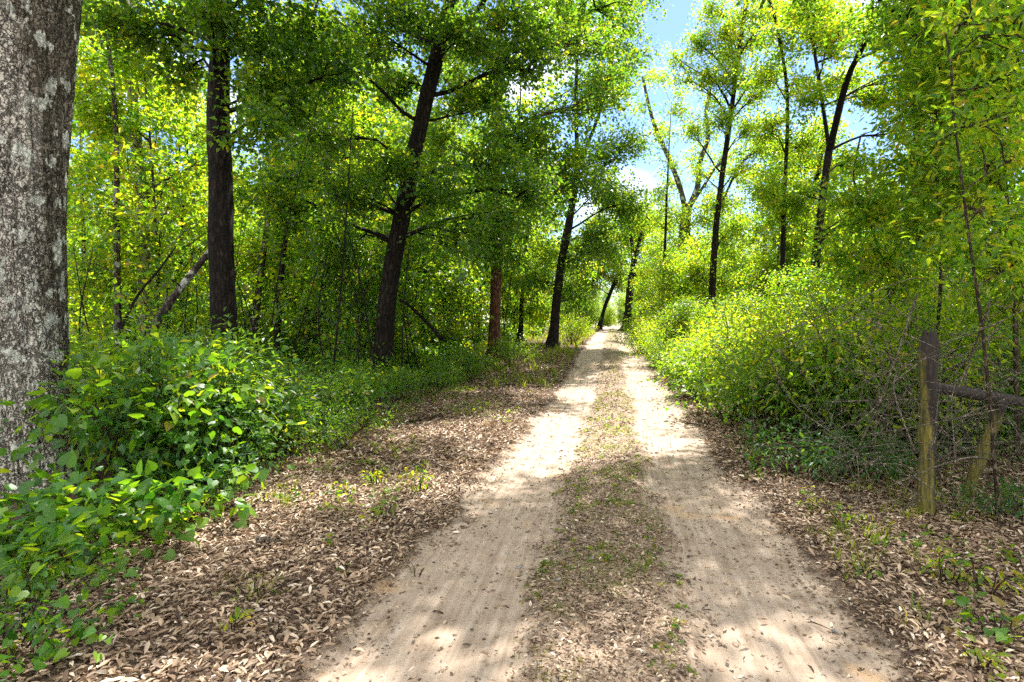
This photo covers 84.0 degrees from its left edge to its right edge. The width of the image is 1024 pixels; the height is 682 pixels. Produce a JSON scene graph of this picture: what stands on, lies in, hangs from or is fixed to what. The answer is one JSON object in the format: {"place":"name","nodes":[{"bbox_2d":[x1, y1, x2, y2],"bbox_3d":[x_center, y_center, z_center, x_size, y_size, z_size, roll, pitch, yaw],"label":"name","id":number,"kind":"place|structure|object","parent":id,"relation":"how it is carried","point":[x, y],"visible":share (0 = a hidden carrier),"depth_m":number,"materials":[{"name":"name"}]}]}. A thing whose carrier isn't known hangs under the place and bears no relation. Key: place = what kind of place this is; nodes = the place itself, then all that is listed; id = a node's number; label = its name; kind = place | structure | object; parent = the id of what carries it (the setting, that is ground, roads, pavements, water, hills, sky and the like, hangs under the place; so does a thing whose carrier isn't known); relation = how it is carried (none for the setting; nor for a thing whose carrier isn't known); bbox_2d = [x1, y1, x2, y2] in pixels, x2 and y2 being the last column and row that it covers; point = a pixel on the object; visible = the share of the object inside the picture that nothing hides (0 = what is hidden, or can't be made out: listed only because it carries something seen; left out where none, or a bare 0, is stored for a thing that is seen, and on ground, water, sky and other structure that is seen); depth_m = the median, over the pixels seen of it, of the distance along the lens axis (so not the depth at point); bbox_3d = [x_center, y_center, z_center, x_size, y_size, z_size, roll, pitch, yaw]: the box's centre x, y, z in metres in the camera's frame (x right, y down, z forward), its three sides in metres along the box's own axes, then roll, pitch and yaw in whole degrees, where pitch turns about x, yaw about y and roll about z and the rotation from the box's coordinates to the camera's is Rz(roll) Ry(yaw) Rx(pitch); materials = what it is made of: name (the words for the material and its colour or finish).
{"place":"outdoors","nodes":[
{"label":"outdoors","id":0,"kind":"place"},
{"bbox_2d":[0,326,1023,681],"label":"ground","id":1,"kind":"structure","parent":0,"point":[208,672],"depth_m":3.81,"materials":[{"name":"brown plant"}]},
{"bbox_2d":[0,0,90,497],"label":"oak tree","id":2,"kind":"object","parent":1,"relation":"on","point":[39,42],"visible":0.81,"depth_m":5.33,"materials":[{"name":"grey plant"}]},
{"bbox_2d":[0,570,140,681],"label":"vine bush","id":3,"kind":"object","parent":1,"relation":"on","point":[45,651],"visible":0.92,"depth_m":2.74,"materials":[{"name":"green plant"}]},
{"bbox_2d":[0,433,146,554],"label":"vine bush","id":4,"kind":"object","parent":1,"relation":"on","point":[69,459],"visible":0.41,"depth_m":4.36,"materials":[{"name":"green plant"}]},
{"bbox_2d":[0,534,159,647],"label":"shrub","id":5,"kind":"object","parent":1,"relation":"on","point":[23,609],"visible":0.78,"depth_m":3.01,"materials":[{"name":"green plant"}]},
{"bbox_2d":[2,503,163,597],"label":"vine bush","id":6,"kind":"object","parent":1,"relation":"on","point":[146,552],"visible":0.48,"depth_m":3.69,"materials":[{"name":"green plant"}]},
{"bbox_2d":[0,471,177,603],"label":"vine bush","id":7,"kind":"object","parent":1,"relation":"on","point":[50,512],"visible":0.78,"depth_m":3.59,"materials":[{"name":"green plant"}]},
{"bbox_2d":[67,109,112,349],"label":"young tree","id":8,"kind":"object","parent":1,"relation":"on","point":[72,339],"visible":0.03,"depth_m":20.32,"materials":[{"name":"green plant"}]},
{"bbox_2d":[0,457,221,563],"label":"vine bush","id":9,"kind":"object","parent":1,"relation":"on","point":[166,510],"visible":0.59,"depth_m":4.20,"materials":[{"name":"green plant"}]},
{"bbox_2d":[67,3,172,352],"bbox_3d":[-11.531,-4.058,16.348,4.113,10.294,3.240,-1,2,-36],"label":"slim tree","id":10,"kind":"object","parent":1,"relation":"on","point":[115,270],"visible":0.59,"depth_m":15.98,"materials":[{"name":"green plant"}]},
{"bbox_2d":[67,222,177,342],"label":"young tree","id":11,"kind":"object","parent":1,"relation":"on","point":[78,250],"visible":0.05,"depth_m":24.14,"materials":[{"name":"green plant"}]},
{"bbox_2d":[0,435,254,544],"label":"vine bush","id":12,"kind":"object","parent":1,"relation":"on","point":[91,513],"visible":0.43,"depth_m":4.32,"materials":[{"name":"green plant"}]},
{"bbox_2d":[69,323,189,452],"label":"leafy shrub","id":13,"kind":"object","parent":1,"relation":"on","point":[85,356],"visible":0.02,"depth_m":6.66,"materials":[{"name":"green plant"}]},
{"bbox_2d":[0,329,259,485],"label":"vine bush","id":14,"kind":"object","parent":1,"relation":"on","point":[60,422],"visible":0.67,"depth_m":5.13,"materials":[{"name":"green plant"}]},
{"bbox_2d":[69,0,207,352],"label":"pale tree","id":15,"kind":"object","parent":1,"relation":"on","point":[142,169],"visible":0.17,"depth_m":18.33,"materials":[{"name":"green plant"}]},
{"bbox_2d":[28,448,269,561],"bbox_3d":[-2.898,1.227,4.670,1.732,0.742,1.444,1,2,22],"label":"vine bush","id":16,"kind":"object","parent":1,"relation":"on","point":[229,491],"visible":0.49,"depth_m":4.59,"materials":[{"name":"green plant"}]},
{"bbox_2d":[5,299,329,473],"bbox_3d":[-3.488,0.523,6.177,2.600,1.998,2.852,0,2,10],"label":"leafy shrub","id":17,"kind":"object","parent":1,"relation":"on","point":[146,356],"visible":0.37,"depth_m":5.69,"materials":[{"name":"green plant"}]},
{"bbox_2d":[69,296,278,436],"bbox_3d":[-4.631,0.437,7.424,2.852,1.998,2.600,-1,2,-36],"label":"leafy shrub","id":18,"kind":"object","parent":1,"relation":"on","point":[137,340],"visible":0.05,"depth_m":7.29,"materials":[{"name":"green plant"}]},
{"bbox_2d":[141,249,207,364],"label":"dead tree","id":19,"kind":"object","parent":1,"relation":"on","point":[168,303],"visible":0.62,"depth_m":11.80,"materials":[{"name":"grey wood"}]},
{"bbox_2d":[67,0,294,355],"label":"young tree","id":20,"kind":"object","parent":1,"relation":"on","point":[151,217],"visible":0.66,"depth_m":16.53,"materials":[{"name":"green plant"}]},
{"bbox_2d":[153,231,245,344],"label":"young tree","id":21,"kind":"object","parent":1,"relation":"on","point":[188,266],"visible":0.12,"depth_m":22.16,"materials":[{"name":"green plant"}]},
{"bbox_2d":[110,431,289,504],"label":"shrub","id":22,"kind":"object","parent":1,"relation":"on","point":[240,465],"visible":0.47,"depth_m":5.18,"materials":[{"name":"green plant"}]},
{"bbox_2d":[125,363,289,486],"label":"narrow leaved shrub","id":23,"kind":"object","parent":1,"relation":"on","point":[201,430],"visible":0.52,"depth_m":5.51,"materials":[{"name":"green plant"}]},
{"bbox_2d":[102,341,314,484],"bbox_3d":[-3.178,0.779,6.100,1.998,1.574,2.300,-1,2,-23],"label":"vine bush","id":24,"kind":"object","parent":1,"relation":"on","point":[246,366],"visible":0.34,"depth_m":5.89,"materials":[{"name":"green plant"}]},
{"bbox_2d":[118,352,334,463],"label":"leafy shrub","id":25,"kind":"object","parent":1,"relation":"on","point":[276,379],"visible":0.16,"depth_m":6.66,"materials":[{"name":"green plant"}]},
{"bbox_2d":[176,327,319,437],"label":"vine bush","id":26,"kind":"object","parent":1,"relation":"on","point":[218,335],"visible":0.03,"depth_m":7.98,"materials":[{"name":"green plant"}]},
{"bbox_2d":[79,0,439,351],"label":"oak tree","id":27,"kind":"object","parent":1,"relation":"on","point":[217,23],"visible":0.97,"depth_m":10.32,"materials":[{"name":"green plant"}]},
{"bbox_2d":[198,20,330,360],"bbox_3d":[-7.819,-4.902,19.174,4.913,11.692,3.772,-1,2,-19],"label":"slim tree","id":28,"kind":"object","parent":1,"relation":"on","point":[242,263],"visible":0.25,"depth_m":18.97,"materials":[{"name":"green plant"}]},
{"bbox_2d":[188,214,362,350],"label":"young tree","id":29,"kind":"object","parent":1,"relation":"on","point":[265,296],"visible":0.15,"depth_m":21.24,"materials":[{"name":"green plant"}]},
{"bbox_2d":[224,389,342,456],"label":"leafy shrub","id":30,"kind":"object","parent":1,"relation":"on","point":[299,435],"visible":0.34,"depth_m":6.93,"materials":[{"name":"green plant"}]},
{"bbox_2d":[73,85,511,399],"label":"bare stems","id":31,"kind":"object","parent":1,"relation":"on","point":[295,342],"visible":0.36,"depth_m":13.14,"materials":[{"name":"brown wood"}]},
{"bbox_2d":[238,403,364,451],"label":"shrub","id":32,"kind":"object","parent":1,"relation":"on","point":[325,438],"visible":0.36,"depth_m":7.37,"materials":[{"name":"green plant"}]},
{"bbox_2d":[230,0,379,356],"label":"slim tree","id":33,"kind":"object","parent":1,"relation":"on","point":[276,344],"visible":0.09,"depth_m":17.18,"materials":[{"name":"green plant"}]},
{"bbox_2d":[69,318,547,418],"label":"undergrowth","id":34,"kind":"object","parent":1,"relation":"on","point":[480,342],"visible":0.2,"depth_m":18.17,"materials":[{"name":"green plant"}]},
{"bbox_2d":[287,367,365,425],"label":"leafy shrub","id":35,"kind":"object","parent":1,"relation":"on","point":[331,392],"visible":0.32,"depth_m":8.85,"materials":[{"name":"green plant"}]},
{"bbox_2d":[230,0,447,353],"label":"young tree","id":36,"kind":"object","parent":1,"relation":"on","point":[290,280],"visible":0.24,"depth_m":17.87,"materials":[{"name":"green plant"}]},
{"bbox_2d":[291,396,398,448],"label":"shrub","id":37,"kind":"object","parent":1,"relation":"on","point":[355,412],"visible":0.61,"depth_m":7.99,"materials":[{"name":"green plant"}]},
{"bbox_2d":[306,349,392,407],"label":"leafy shrub","id":38,"kind":"object","parent":1,"relation":"on","point":[361,372],"visible":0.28,"depth_m":10.51,"materials":[{"name":"green plant"}]},
{"bbox_2d":[257,195,445,372],"bbox_3d":[-4.006,-0.825,15.539,5.474,6.321,4.214,-1,2,-22],"label":"young tree","id":39,"kind":"object","parent":1,"relation":"on","point":[373,255],"visible":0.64,"depth_m":15.11,"materials":[{"name":"green plant"}]},
{"bbox_2d":[309,366,399,423],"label":"vine bush","id":40,"kind":"object","parent":1,"relation":"on","point":[364,392],"visible":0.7,"depth_m":9.41,"materials":[{"name":"green plant"}]},
{"bbox_2d":[297,189,508,369],"bbox_3d":[-3.830,-1.210,18.019,6.393,7.064,4.922,1,2,41],"label":"young tree","id":41,"kind":"object","parent":1,"relation":"on","point":[410,297],"visible":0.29,"depth_m":18.08,"materials":[{"name":"green plant"}]},
{"bbox_2d":[387,366,466,400],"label":"shrub","id":42,"kind":"object","parent":1,"relation":"on","point":[426,379],"visible":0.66,"depth_m":12.53,"materials":[{"name":"green plant"}]},
{"bbox_2d":[233,0,657,386],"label":"oak tree","id":43,"kind":"object","parent":1,"relation":"on","point":[442,36],"visible":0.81,"depth_m":14.32,"materials":[{"name":"green plant"}]},
{"bbox_2d":[385,93,509,352],"bbox_3d":[-3.134,-5.051,24.007,4.730,11.224,4.344,-1,2,-41],"label":"slim tree","id":44,"kind":"object","parent":1,"relation":"on","point":[409,122],"visible":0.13,"depth_m":23.84,"materials":[{"name":"green plant"}]},
{"bbox_2d":[389,178,507,348],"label":"young tree","id":45,"kind":"object","parent":1,"relation":"on","point":[486,296],"visible":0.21,"depth_m":23.92,"materials":[{"name":"green plant"}]},
{"bbox_2d":[429,342,493,381],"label":"leafy shrub","id":46,"kind":"object","parent":1,"relation":"on","point":[469,363],"visible":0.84,"depth_m":15.57,"materials":[{"name":"green plant"}]},
{"bbox_2d":[484,330,541,366],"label":"leafy shrub","id":47,"kind":"object","parent":1,"relation":"on","point":[503,346],"visible":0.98,"depth_m":19.68,"materials":[{"name":"green plant"}]},
{"bbox_2d":[6,384,1023,681],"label":"ground cover","id":48,"kind":"object","parent":1,"relation":"on","point":[884,540],"visible":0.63,"depth_m":5.07,"materials":[{"name":"green plant"}]},
{"bbox_2d":[470,122,579,342],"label":"slim tree","id":49,"kind":"object","parent":1,"relation":"on","point":[542,315],"visible":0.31,"depth_m":29.77,"materials":[{"name":"green plant"}]},
{"bbox_2d":[443,40,607,335],"bbox_3d":[0.583,-9.039,32.688,9.094,18.271,8.471,-1,2,-24],"label":"forest tree","id":50,"kind":"object","parent":1,"relation":"on","point":[537,102],"visible":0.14,"depth_m":32.36,"materials":[{"name":"green plant"}]},
{"bbox_2d":[391,0,664,362],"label":"oak tree","id":51,"kind":"object","parent":1,"relation":"on","point":[509,258],"visible":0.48,"depth_m":20.56,"materials":[{"name":"green plant"}]},
{"bbox_2d":[541,309,598,344],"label":"sunny shrub","id":52,"kind":"object","parent":1,"relation":"on","point":[578,331],"visible":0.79,"depth_m":30.41,"materials":[{"name":"green plant"}]},
{"bbox_2d":[481,0,673,348],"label":"oak tree","id":53,"kind":"object","parent":1,"relation":"on","point":[597,248],"visible":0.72,"depth_m":27.01,"materials":[{"name":"green plant"}]},
{"bbox_2d":[555,184,657,329],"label":"oak tree","id":54,"kind":"object","parent":1,"relation":"on","point":[613,278],"visible":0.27,"depth_m":65.84,"materials":[{"name":"green plant"}]},
{"bbox_2d":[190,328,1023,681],"bbox_3d":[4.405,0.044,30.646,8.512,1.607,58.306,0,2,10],"label":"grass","id":55,"kind":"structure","parent":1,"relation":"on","point":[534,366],"depth_m":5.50,"materials":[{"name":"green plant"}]},
{"bbox_2d":[591,188,678,330],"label":"forked tree","id":56,"kind":"object","parent":1,"relation":"on","point":[632,275],"visible":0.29,"depth_m":55.87,"materials":[{"name":"green plant"}]},
{"bbox_2d":[625,226,677,327],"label":"young tree","id":57,"kind":"object","parent":1,"relation":"on","point":[645,286],"visible":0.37,"depth_m":44.39,"materials":[{"name":"green plant"}]},
{"bbox_2d":[619,318,688,368],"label":"sunny shrub","id":58,"kind":"object","parent":1,"relation":"on","point":[640,339],"visible":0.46,"depth_m":19.48,"materials":[{"name":"green plant"}]},
{"bbox_2d":[632,59,704,320],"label":"slim tree","id":59,"kind":"object","parent":1,"relation":"on","point":[679,211],"visible":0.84,"depth_m":37.92,"materials":[{"name":"green plant"}]},
{"bbox_2d":[636,242,708,330],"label":"young tree","id":60,"kind":"object","parent":1,"relation":"on","point":[663,287],"visible":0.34,"depth_m":31.95,"materials":[{"name":"green plant"}]},
{"bbox_2d":[628,58,736,293],"bbox_3d":[12.344,-10.019,40.562,8.349,19.323,6.240,0,2,10],"label":"forked tree","id":61,"kind":"object","parent":1,"relation":"on","point":[678,183],"visible":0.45,"depth_m":39.94,"materials":[{"name":"green plant"}]},
{"bbox_2d":[649,291,717,367],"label":"bush","id":62,"kind":"object","parent":1,"relation":"on","point":[681,308],"visible":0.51,"depth_m":19.30,"materials":[{"name":"green plant"}]},
{"bbox_2d":[647,346,721,398],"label":"vine bush","id":63,"kind":"object","parent":1,"relation":"on","point":[668,372],"visible":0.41,"depth_m":12.61,"materials":[{"name":"green plant"}]},
{"bbox_2d":[660,221,754,321],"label":"young tree","id":64,"kind":"object","parent":1,"relation":"on","point":[689,241],"visible":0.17,"depth_m":32.87,"materials":[{"name":"green plant"}]},
{"bbox_2d":[664,346,753,420],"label":"vine bush","id":65,"kind":"object","parent":1,"relation":"on","point":[699,384],"visible":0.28,"depth_m":9.75,"materials":[{"name":"green plant"}]},
{"bbox_2d":[674,221,754,328],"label":"young tree","id":66,"kind":"object","parent":1,"relation":"on","point":[733,269],"visible":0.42,"depth_m":29.18,"materials":[{"name":"green plant"}]},
{"bbox_2d":[655,0,796,323],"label":"slim tree","id":67,"kind":"object","parent":1,"relation":"on","point":[727,53],"visible":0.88,"depth_m":27.99,"materials":[{"name":"green plant"}]},
{"bbox_2d":[661,281,843,421],"bbox_3d":[4.402,0.273,10.198,3.492,2.688,3.091,0,1,-9],"label":"sunny shrub","id":68,"kind":"object","parent":1,"relation":"on","point":[716,344],"visible":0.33,"depth_m":10.01,"materials":[{"name":"green plant"}]},
{"bbox_2d":[710,93,799,303],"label":"forest tree","id":69,"kind":"object","parent":1,"relation":"on","point":[741,151],"visible":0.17,"depth_m":36.16,"materials":[{"name":"green plant"}]},
{"bbox_2d":[729,115,831,308],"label":"forest tree","id":70,"kind":"object","parent":1,"relation":"on","point":[766,221],"visible":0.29,"depth_m":29.34,"materials":[{"name":"green plant"}]},
{"bbox_2d":[704,359,860,441],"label":"vine bush","id":71,"kind":"object","parent":1,"relation":"on","point":[755,399],"visible":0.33,"depth_m":7.93,"materials":[{"name":"green plant"}]},
{"bbox_2d":[724,0,844,300],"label":"slim tree","id":72,"kind":"object","parent":1,"relation":"on","point":[765,72],"visible":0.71,"depth_m":23.92,"materials":[{"name":"green plant"}]},
{"bbox_2d":[746,239,822,320],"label":"young tree","id":73,"kind":"object","parent":1,"relation":"on","point":[788,261],"visible":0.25,"depth_m":28.81,"materials":[{"name":"green plant"}]},
{"bbox_2d":[751,260,827,353],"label":"bush","id":74,"kind":"object","parent":1,"relation":"on","point":[779,281],"visible":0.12,"depth_m":13.22,"materials":[{"name":"green plant"}]},
{"bbox_2d":[687,313,904,448],"bbox_3d":[3.880,0.558,7.866,2.470,1.898,2.710,-1,2,-44],"label":"leafy shrub","id":75,"kind":"object","parent":1,"relation":"on","point":[755,375],"visible":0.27,"depth_m":7.79,"materials":[{"name":"green plant"}]},
{"bbox_2d":[750,107,874,286],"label":"slim tree","id":76,"kind":"object","parent":1,"relation":"on","point":[821,151],"visible":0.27,"depth_m":28.78,"materials":[{"name":"green plant"}]},
{"bbox_2d":[726,413,905,482],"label":"shrub","id":77,"kind":"object","parent":1,"relation":"on","point":[760,435],"visible":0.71,"depth_m":5.97,"materials":[{"name":"green plant"}]},
{"bbox_2d":[755,254,888,352],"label":"shrub","id":78,"kind":"object","parent":1,"relation":"on","point":[807,273],"visible":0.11,"depth_m":11.29,"materials":[{"name":"green plant"}]},
{"bbox_2d":[637,315,1023,457],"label":"undergrowth","id":79,"kind":"object","parent":1,"relation":"on","point":[867,393],"visible":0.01,"depth_m":6.66,"materials":[{"name":"green plant"}]},
{"bbox_2d":[670,183,1023,537],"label":"vine tangle","id":80,"kind":"object","parent":1,"relation":"on","point":[896,398],"visible":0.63,"depth_m":4.98,"materials":[{"name":"plant"}]},
{"bbox_2d":[758,0,937,318],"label":"forked tree","id":81,"kind":"object","parent":1,"relation":"on","point":[823,14],"visible":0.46,"depth_m":22.00,"materials":[{"name":"green plant"}]},
{"bbox_2d":[742,325,973,438],"bbox_3d":[4.550,0.656,7.579,2.555,1.749,2.220,0,1,1],"label":"vine bush","id":82,"kind":"object","parent":1,"relation":"on","point":[822,407],"visible":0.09,"depth_m":7.34,"materials":[{"name":"green plant"}]},
{"bbox_2d":[781,422,950,486],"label":"shrub","id":83,"kind":"object","parent":1,"relation":"on","point":[890,471],"visible":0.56,"depth_m":5.75,"materials":[{"name":"green plant"}]},
{"bbox_2d":[722,260,1016,448],"bbox_3d":[4.355,0.322,7.413,3.091,2.688,3.492,0,2,14],"label":"sunny shrub","id":84,"kind":"object","parent":1,"relation":"on","point":[826,371],"visible":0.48,"depth_m":7.13,"materials":[{"name":"green plant"}]},
{"bbox_2d":[735,0,1023,305],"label":"oak tree","id":85,"kind":"object","parent":1,"relation":"on","point":[881,28],"visible":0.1,"depth_m":12.51,"materials":[{"name":"green plant"}]},
{"bbox_2d":[796,137,971,349],"bbox_3d":[5.747,-0.817,8.952,2.265,4.342,3.027,1,2,31],"label":"sapling","id":86,"kind":"object","parent":1,"relation":"on","point":[847,262],"visible":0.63,"depth_m":8.41,"materials":[{"name":"green plant"}]},
{"bbox_2d":[761,336,1023,472],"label":"undergrowth","id":87,"kind":"object","parent":1,"relation":"on","point":[968,443],"visible":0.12,"depth_m":6.65,"materials":[{"name":"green plant"}]},
{"bbox_2d":[763,270,1023,468],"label":"sunny shrub","id":88,"kind":"object","parent":1,"relation":"on","point":[945,333],"visible":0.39,"depth_m":6.67,"materials":[{"name":"green plant"}]},
{"bbox_2d":[834,0,1023,337],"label":"sapling","id":89,"kind":"object","parent":1,"relation":"on","point":[898,159],"visible":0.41,"depth_m":7.23,"materials":[{"name":"green plant"}]},
{"bbox_2d":[904,537,990,584],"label":"weed","id":90,"kind":"object","parent":1,"relation":"on","point":[967,564],"visible":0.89,"depth_m":3.54,"materials":[{"name":"green plant"}]},
{"bbox_2d":[879,0,1023,519],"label":"sapling","id":91,"kind":"object","parent":1,"relation":"on","point":[1001,156],"visible":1,"depth_m":4.60,"materials":[{"name":"green plant"}]},
{"bbox_2d":[882,0,1023,462],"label":"sapling","id":92,"kind":"object","parent":1,"relation":"on","point":[1016,303],"visible":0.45,"depth_m":6.22,"materials":[{"name":"green plant"}]},
{"bbox_2d":[912,304,1023,445],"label":"leafy shrub","id":93,"kind":"object","parent":1,"relation":"on","point":[1006,355],"visible":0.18,"depth_m":6.93,"materials":[{"name":"green plant"}]},
{"bbox_2d":[917,328,1023,515],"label":"fence","id":94,"kind":"object","parent":1,"relation":"on","point":[928,368],"visible":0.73,"depth_m":4.82,"materials":[{"name":"brown wood"}]},
{"bbox_2d":[946,554,1023,597],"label":"weed","id":95,"kind":"object","parent":1,"relation":"on","point":[994,585],"visible":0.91,"depth_m":3.38,"materials":[{"name":"green plant"}]},
{"bbox_2d":[949,475,1023,524],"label":"shrub","id":96,"kind":"object","parent":1,"relation":"on","point":[1009,497],"visible":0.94,"depth_m":4.66,"materials":[{"name":"green plant"}]},
{"bbox_2d":[955,594,1023,643],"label":"weed","id":97,"kind":"object","parent":1,"relation":"on","point":[1000,634],"visible":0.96,"depth_m":2.96,"materials":[{"name":"green plant"}]},
{"bbox_2d":[68,0,1023,326],"label":"sky","id":98,"kind":"structure","parent":0,"point":[676,19],"materials":[{"name":"blue"}]},
{"bbox_2d":[282,327,926,681],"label":"dirt road","id":99,"kind":"structure","parent":0,"point":[395,662],"depth_m":3.64,"materials":[{"name":"beige soil"}]},
{"bbox_2d":[121,358,1023,681],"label":"ground debris","id":100,"kind":"object","parent":99,"relation":"on","point":[621,602],"visible":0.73,"depth_m":3.56,"materials":[{"name":"brown plant"}]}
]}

